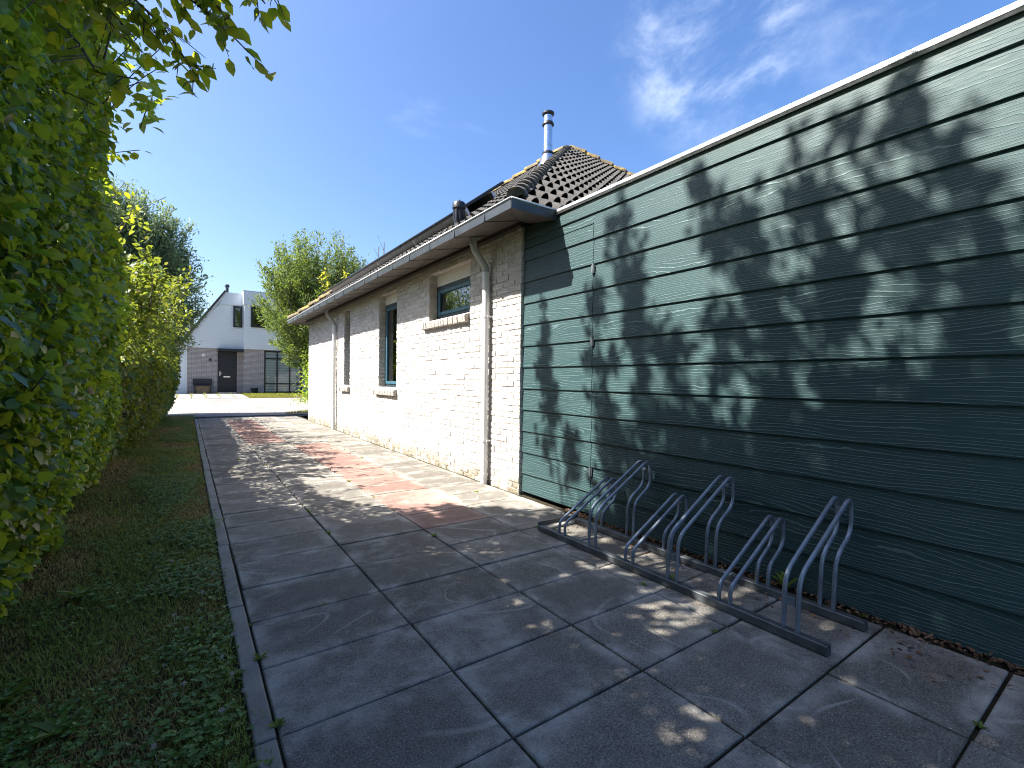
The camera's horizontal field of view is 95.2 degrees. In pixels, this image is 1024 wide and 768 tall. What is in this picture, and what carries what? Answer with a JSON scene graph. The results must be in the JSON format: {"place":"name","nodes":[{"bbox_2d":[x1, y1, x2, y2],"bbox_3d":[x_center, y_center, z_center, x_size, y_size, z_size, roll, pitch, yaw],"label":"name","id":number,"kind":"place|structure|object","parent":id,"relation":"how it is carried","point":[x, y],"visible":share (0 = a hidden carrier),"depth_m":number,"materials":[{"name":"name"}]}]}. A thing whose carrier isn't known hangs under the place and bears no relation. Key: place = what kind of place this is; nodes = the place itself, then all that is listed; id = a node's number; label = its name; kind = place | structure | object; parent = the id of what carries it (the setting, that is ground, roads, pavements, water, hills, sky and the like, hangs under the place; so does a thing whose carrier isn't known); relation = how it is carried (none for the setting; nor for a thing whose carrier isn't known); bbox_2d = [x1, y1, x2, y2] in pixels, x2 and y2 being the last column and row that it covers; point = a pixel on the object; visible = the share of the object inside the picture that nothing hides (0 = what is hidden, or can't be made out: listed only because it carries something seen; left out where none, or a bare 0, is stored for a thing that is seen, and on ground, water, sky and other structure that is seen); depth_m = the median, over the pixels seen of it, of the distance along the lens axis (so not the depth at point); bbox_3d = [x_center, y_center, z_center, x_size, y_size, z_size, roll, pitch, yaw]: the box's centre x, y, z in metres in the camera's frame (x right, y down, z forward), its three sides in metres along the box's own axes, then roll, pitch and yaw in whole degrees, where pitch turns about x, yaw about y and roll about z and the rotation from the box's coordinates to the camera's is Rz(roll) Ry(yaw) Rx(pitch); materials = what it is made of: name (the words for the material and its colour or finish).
{"place":"outdoors","nodes":[
{"label":"outdoors","id":0,"kind":"place"},
{"bbox_2d":[0,415,277,767],"bbox_3d":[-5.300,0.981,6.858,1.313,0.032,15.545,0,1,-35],"label":"grass","id":1,"kind":"structure","parent":0,"point":[77,630],"depth_m":2.10,"materials":[{"name":"green plant"}]},
{"bbox_2d":[0,673,37,701],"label":"weed rosette","id":2,"kind":"object","parent":1,"relation":"on","point":[9,688],"visible":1,"depth_m":1.60,"materials":[{"name":"green plant"}]},
{"bbox_2d":[30,711,81,742],"bbox_3d":[-1.392,1.050,1.426,0.132,0.047,0.145,0,0,-32],"label":"weed rosette","id":3,"kind":"object","parent":1,"relation":"on","point":[49,725],"visible":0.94,"depth_m":1.43,"materials":[{"name":"green plant"}]},
{"bbox_2d":[58,584,93,598],"bbox_3d":[-2.130,1.025,2.295,0.169,0.066,0.143,1,1,42],"label":"weed rosette","id":4,"kind":"object","parent":1,"relation":"on","point":[79,588],"visible":0.91,"depth_m":2.32,"materials":[{"name":"green plant"}]},
{"bbox_2d":[0,0,177,617],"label":"tall hedge","id":5,"kind":"object","parent":1,"relation":"on","point":[65,310],"visible":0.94,"depth_m":1.99,"materials":[{"name":"green plant"}]},
{"bbox_2d":[0,415,274,767],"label":"clover","id":6,"kind":"object","parent":1,"relation":"on","point":[208,723],"visible":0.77,"depth_m":1.72,"materials":[{"name":"green plant"}]},
{"bbox_2d":[96,208,200,473],"bbox_3d":[-7.371,-0.710,8.717,2.573,3.404,10.499,0,1,-35],"label":"sunlit hedge","id":7,"kind":"object","parent":1,"relation":"on","point":[149,366],"visible":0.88,"depth_m":6.35,"materials":[{"name":"green plant"}]},
{"bbox_2d":[22,0,290,127],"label":"overhanging tree","id":8,"kind":"object","parent":1,"relation":"on","point":[224,26],"visible":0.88,"depth_m":2.04,"materials":[{"name":"green plant"}]},
{"bbox_2d":[180,624,207,642],"bbox_3d":[-1.320,1.050,1.949,0.088,0.040,0.105,1,0,31],"label":"weed rosette","id":9,"kind":"object","parent":1,"relation":"on","point":[199,629],"visible":0.83,"depth_m":1.96,"materials":[{"name":"green plant"}]},
{"bbox_2d":[215,665,246,682],"bbox_3d":[-1.026,1.062,1.713,0.104,0.028,0.091,0,1,-38],"label":"weed rosette","id":10,"kind":"object","parent":1,"relation":"on","point":[229,670],"visible":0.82,"depth_m":1.71,"materials":[{"name":"green plant"}]},
{"bbox_2d":[229,756,263,767],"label":"weed rosette","id":11,"kind":"object","parent":1,"relation":"on","point":[242,764],"visible":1,"depth_m":1.30,"materials":[{"name":"green plant"}]},
{"bbox_2d":[174,393,247,398],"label":"pavement","id":12,"kind":"structure","parent":0,"point":[202,396],"depth_m":22.01,"materials":[{"name":"grey concrete"}]},
{"bbox_2d":[193,379,212,393],"bbox_3d":[-16.406,0.123,24.808,0.870,0.810,0.420,0,1,-35],"label":"bench","id":13,"kind":"object","parent":12,"relation":"on","point":[201,386],"visible":0.99,"depth_m":24.80,"materials":[{"name":"paint"}]},
{"bbox_2d":[176,393,248,397],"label":"joint grass","id":14,"kind":"structure","parent":0,"point":[215,393],"depth_m":22.47,"materials":[{"name":"green plant"}]},
{"bbox_2d":[166,398,308,417],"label":"street","id":15,"kind":"structure","parent":0,"point":[231,407],"depth_m":17.11,"materials":[{"name":"grey asphalt"}]},
{"bbox_2d":[194,415,295,418],"bbox_3d":[-19.844,0.859,4.818,32.460,0.001,0.550,0,1,-35],"label":"street channel","id":16,"kind":"object","parent":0,"point":[247,416],"visible":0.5,"depth_m":13.51,"materials":[{"name":"grey concrete"}]},
{"bbox_2d":[191,392,305,398],"bbox_3d":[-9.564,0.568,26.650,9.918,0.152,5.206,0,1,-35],"label":"lawn","id":17,"kind":"structure","parent":0,"point":[268,395],"depth_m":23.88,"materials":[{"name":"green plant"}]},
{"bbox_2d":[250,388,257,392],"bbox_3d":[-14.213,0.384,25.814,0.400,0.325,0.400,0,1,-35],"label":"planter","id":18,"kind":"object","parent":17,"relation":"on","point":[254,390],"visible":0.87,"depth_m":25.67,"materials":[{"name":"black plastic"}]},
{"bbox_2d":[285,410,307,413],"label":"verge grass","id":19,"kind":"structure","parent":0,"point":[300,411],"depth_m":14.81,"materials":[{"name":"green plant"}]},
{"bbox_2d":[226,419,488,530],"bbox_3d":[-3.740,1.013,7.851,1.170,0.042,10.788,0,1,-35],"label":"pavement red strip","id":20,"kind":"object","parent":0,"point":[422,507],"visible":0.91,"depth_m":4.85,"materials":[{"name":"red concrete"}]},
{"bbox_2d":[14,0,1018,336],"label":"sky","id":21,"kind":"structure","parent":0,"point":[375,117],"materials":[{"name":"blue"}]},
{"bbox_2d":[194,414,1023,669],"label":"ground","id":22,"kind":"structure","parent":0,"point":[306,417],"depth_m":4.58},
{"bbox_2d":[107,172,215,362],"bbox_3d":[-10.957,-2.462,13.168,4.430,6.890,2.178,0,1,-35],"label":"willow tree","id":23,"kind":"object","parent":22,"relation":"on","point":[160,240],"visible":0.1,"depth_m":13.42,"materials":[{"name":"green plant"}]},
{"bbox_2d":[195,419,283,767],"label":"kerb","id":24,"kind":"structure","parent":22,"relation":"on","point":[256,701],"depth_m":1.85,"materials":[{"name":"concrete"}]},
{"bbox_2d":[175,284,308,393],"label":"white house","id":25,"kind":"structure","parent":22,"relation":"on","point":[234,351],"depth_m":25.79,"materials":[{"name":"white paint"}]},
{"bbox_2d":[218,352,236,393],"bbox_3d":[-15.670,-0.597,25.746,0.870,2.315,0.142,0,1,-35],"label":"door","id":26,"kind":"structure","parent":25,"relation":"in","point":[226,360],"depth_m":25.75,"materials":[{"name":"paint"}]},
{"bbox_2d":[233,306,241,327],"bbox_3d":[-15.144,-3.710,25.834,0.430,1.160,0.071,0,1,-35],"label":"window","id":27,"kind":"structure","parent":25,"relation":"in","point":[237,310],"depth_m":25.85,"materials":[{"name":"glass"}]},
{"bbox_2d":[251,306,269,327],"bbox_3d":[-14.019,-3.728,26.081,0.940,1.180,0.071,0,1,-35],"label":"window","id":28,"kind":"structure","parent":25,"relation":"in","point":[254,321],"depth_m":25.99,"materials":[{"name":"glass"}]},
{"bbox_2d":[264,351,301,392],"bbox_3d":[-13.172,-0.687,26.936,1.970,2.375,0.071,0,1,-35],"label":"window","id":29,"kind":"structure","parent":25,"relation":"in","point":[278,376],"depth_m":26.84,"materials":[{"name":"glass"}]},
{"bbox_2d":[284,344,308,403],"bbox_3d":[-8.349,-0.430,19.770,2.323,2.671,2.035,1,0,-20],"label":"corner bush","id":30,"kind":"object","parent":22,"relation":"on","point":[306,380],"visible":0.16,"depth_m":19.52,"materials":[{"name":"green plant"}]},
{"bbox_2d":[247,228,368,371],"bbox_3d":[-8.671,-3.115,21.050,5.609,8.036,4.309,0,1,-35],"label":"leafy tree","id":31,"kind":"object","parent":22,"relation":"on","point":[296,284],"visible":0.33,"depth_m":19.91,"materials":[{"name":"green plant"}]},
{"bbox_2d":[317,266,349,291],"bbox_3d":[-5.634,-1.413,15.009,0.460,4.874,1.780,1,1,45],"label":"golden tree","id":32,"kind":"object","parent":22,"relation":"on","point":[327,284],"visible":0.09,"depth_m":14.82,"materials":[{"name":"yellow plant"}]},
{"bbox_2d":[374,234,384,258],"bbox_3d":[-5.754,-2.745,20.320,0.606,7.451,0.200,0,1,-35],"label":"bare tree","id":33,"kind":"object","parent":22,"relation":"on","point":[378,249],"visible":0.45,"depth_m":20.25,"materials":[{"name":"brown plant"}]},
{"bbox_2d":[287,145,634,499],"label":"brick house","id":34,"kind":"structure","parent":22,"relation":"on","point":[408,349],"depth_m":6.03,"materials":[{"name":"white brick"}]},
{"bbox_2d":[325,309,336,428],"bbox_3d":[-3.880,-0.316,10.005,0.259,2.581,0.096,0,1,-35],"label":"downpipe","id":35,"kind":"object","parent":34,"relation":"attached to","point":[330,318],"visible":0.98,"depth_m":10.02,"materials":[{"name":"grey plastic"}]},
{"bbox_2d":[323,269,359,293],"bbox_3d":[-3.785,-2.481,10.870,0.807,0.641,1.650,0,1,-35],"label":"solar panel","id":36,"kind":"object","parent":34,"relation":"attached to","point":[339,285],"visible":0.53,"depth_m":10.66,"materials":[{"name":"black glass"}]},
{"bbox_2d":[341,248,393,282],"bbox_3d":[-2.826,-2.460,9.491,0.807,0.641,1.650,0,1,-35],"label":"solar panel","id":37,"kind":"object","parent":34,"relation":"attached to","point":[359,273],"visible":0.56,"depth_m":9.26,"materials":[{"name":"black glass"}]},
{"bbox_2d":[385,293,396,386],"bbox_3d":[-1.890,-0.713,7.616,0.082,1.575,0.820,0,1,-35],"label":"window","id":38,"kind":"structure","parent":34,"relation":"in","point":[391,300],"depth_m":7.74,"materials":[{"name":"glass"}]},
{"bbox_2d":[366,220,438,267],"bbox_3d":[-1.866,-2.438,8.112,0.807,0.641,1.650,0,1,-35],"label":"solar panel","id":39,"kind":"object","parent":34,"relation":"attached to","point":[393,253],"visible":0.51,"depth_m":7.88,"materials":[{"name":"black glass"}]},
{"bbox_2d":[401,181,503,246],"bbox_3d":[-0.907,-2.417,6.732,0.807,0.641,1.650,0,1,-35],"label":"solar panel","id":40,"kind":"object","parent":34,"relation":"attached to","point":[485,197],"visible":0.95,"depth_m":6.41,"materials":[{"name":"black glass"}]},
{"bbox_2d":[437,263,470,318],"bbox_3d":[-0.673,-1.151,5.870,0.082,0.645,1.105,0,1,-35],"label":"window","id":41,"kind":"structure","parent":34,"relation":"in","point":[453,286],"depth_m":5.91,"materials":[{"name":"glass"}]},
{"bbox_2d":[452,200,465,224],"bbox_3d":[-0.611,-1.943,5.392,0.156,0.358,0.156,0,1,-35],"label":"roof vent","id":42,"kind":"object","parent":34,"relation":"on","point":[459,207],"visible":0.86,"depth_m":5.34,"materials":[{"name":"black plastic"}]},
{"bbox_2d":[469,237,491,483],"bbox_3d":[-0.340,-0.237,4.916,0.259,2.581,0.096,0,1,-35],"label":"downpipe","id":43,"kind":"object","parent":34,"relation":"attached to","point":[484,440],"visible":0.98,"depth_m":4.93,"materials":[{"name":"grey plastic"}]},
{"bbox_2d":[539,110,553,164],"bbox_3d":[0.717,-4.864,9.341,0.380,1.090,0.380,0,1,-35],"label":"flue","id":44,"kind":"object","parent":34,"relation":"on","point":[547,126],"visible":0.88,"depth_m":9.26,"materials":[{"name":"silver metal"}]},
{"bbox_2d":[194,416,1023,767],"bbox_3d":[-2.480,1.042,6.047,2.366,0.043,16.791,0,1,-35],"label":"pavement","id":45,"kind":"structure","parent":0,"point":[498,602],"depth_m":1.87,"materials":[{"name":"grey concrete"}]},
{"bbox_2d":[252,651,268,660],"bbox_3d":[-0.983,1.066,1.827,0.060,0.025,0.056,0,0,-24],"label":"joint weed","id":46,"kind":"object","parent":45,"relation":"on","point":[258,656],"visible":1,"depth_m":1.83,"materials":[{"name":"green plant"}]},
{"bbox_2d":[266,716,287,727],"bbox_3d":[-0.742,1.072,1.477,0.056,0.023,0.052,1,0,-1],"label":"joint weed","id":47,"kind":"object","parent":45,"relation":"on","point":[277,722],"visible":1,"depth_m":1.48,"materials":[{"name":"green plant"}]},
{"bbox_2d":[538,460,867,656],"bbox_3d":[0.951,0.811,2.797,0.536,0.554,1.895,0,1,-35],"label":"bicycle rack","id":48,"kind":"object","parent":45,"relation":"on","point":[796,634],"visible":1,"depth_m":2.48,"materials":[{"name":"metal"}]},
{"bbox_2d":[522,0,1023,667],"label":"green shed","id":49,"kind":"structure","parent":45,"relation":"on","point":[798,314],"depth_m":2.38,"materials":[{"name":"wood"}]},
{"bbox_2d":[522,224,594,514],"bbox_3d":[0.397,-0.113,4.157,0.078,2.368,0.962,0,1,-35],"label":"door","id":50,"kind":"structure","parent":49,"relation":"in","point":[558,343],"depth_m":4.09,"materials":[{"name":"wood"}]},
{"bbox_2d":[540,508,1023,686],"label":"leaf litter","id":51,"kind":"object","parent":45,"relation":"on","point":[912,631],"visible":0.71,"depth_m":2.08,"materials":[{"name":"brown plant"}]},
{"bbox_2d":[771,571,798,586],"bbox_3d":[1.453,1.053,2.497,0.127,0.082,0.124,1,0,-17],"label":"tall weed","id":52,"kind":"object","parent":45,"relation":"on","point":[781,578],"visible":0.58,"depth_m":2.52,"materials":[{"name":"green plant"}]},
{"bbox_2d":[971,720,988,728],"bbox_3d":[1.507,1.100,1.508,0.043,0.020,0.042,1,1,41],"label":"joint weed","id":53,"kind":"object","parent":45,"relation":"on","point":[980,724],"visible":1,"depth_m":1.51,"materials":[{"name":"green plant"}]}
]}

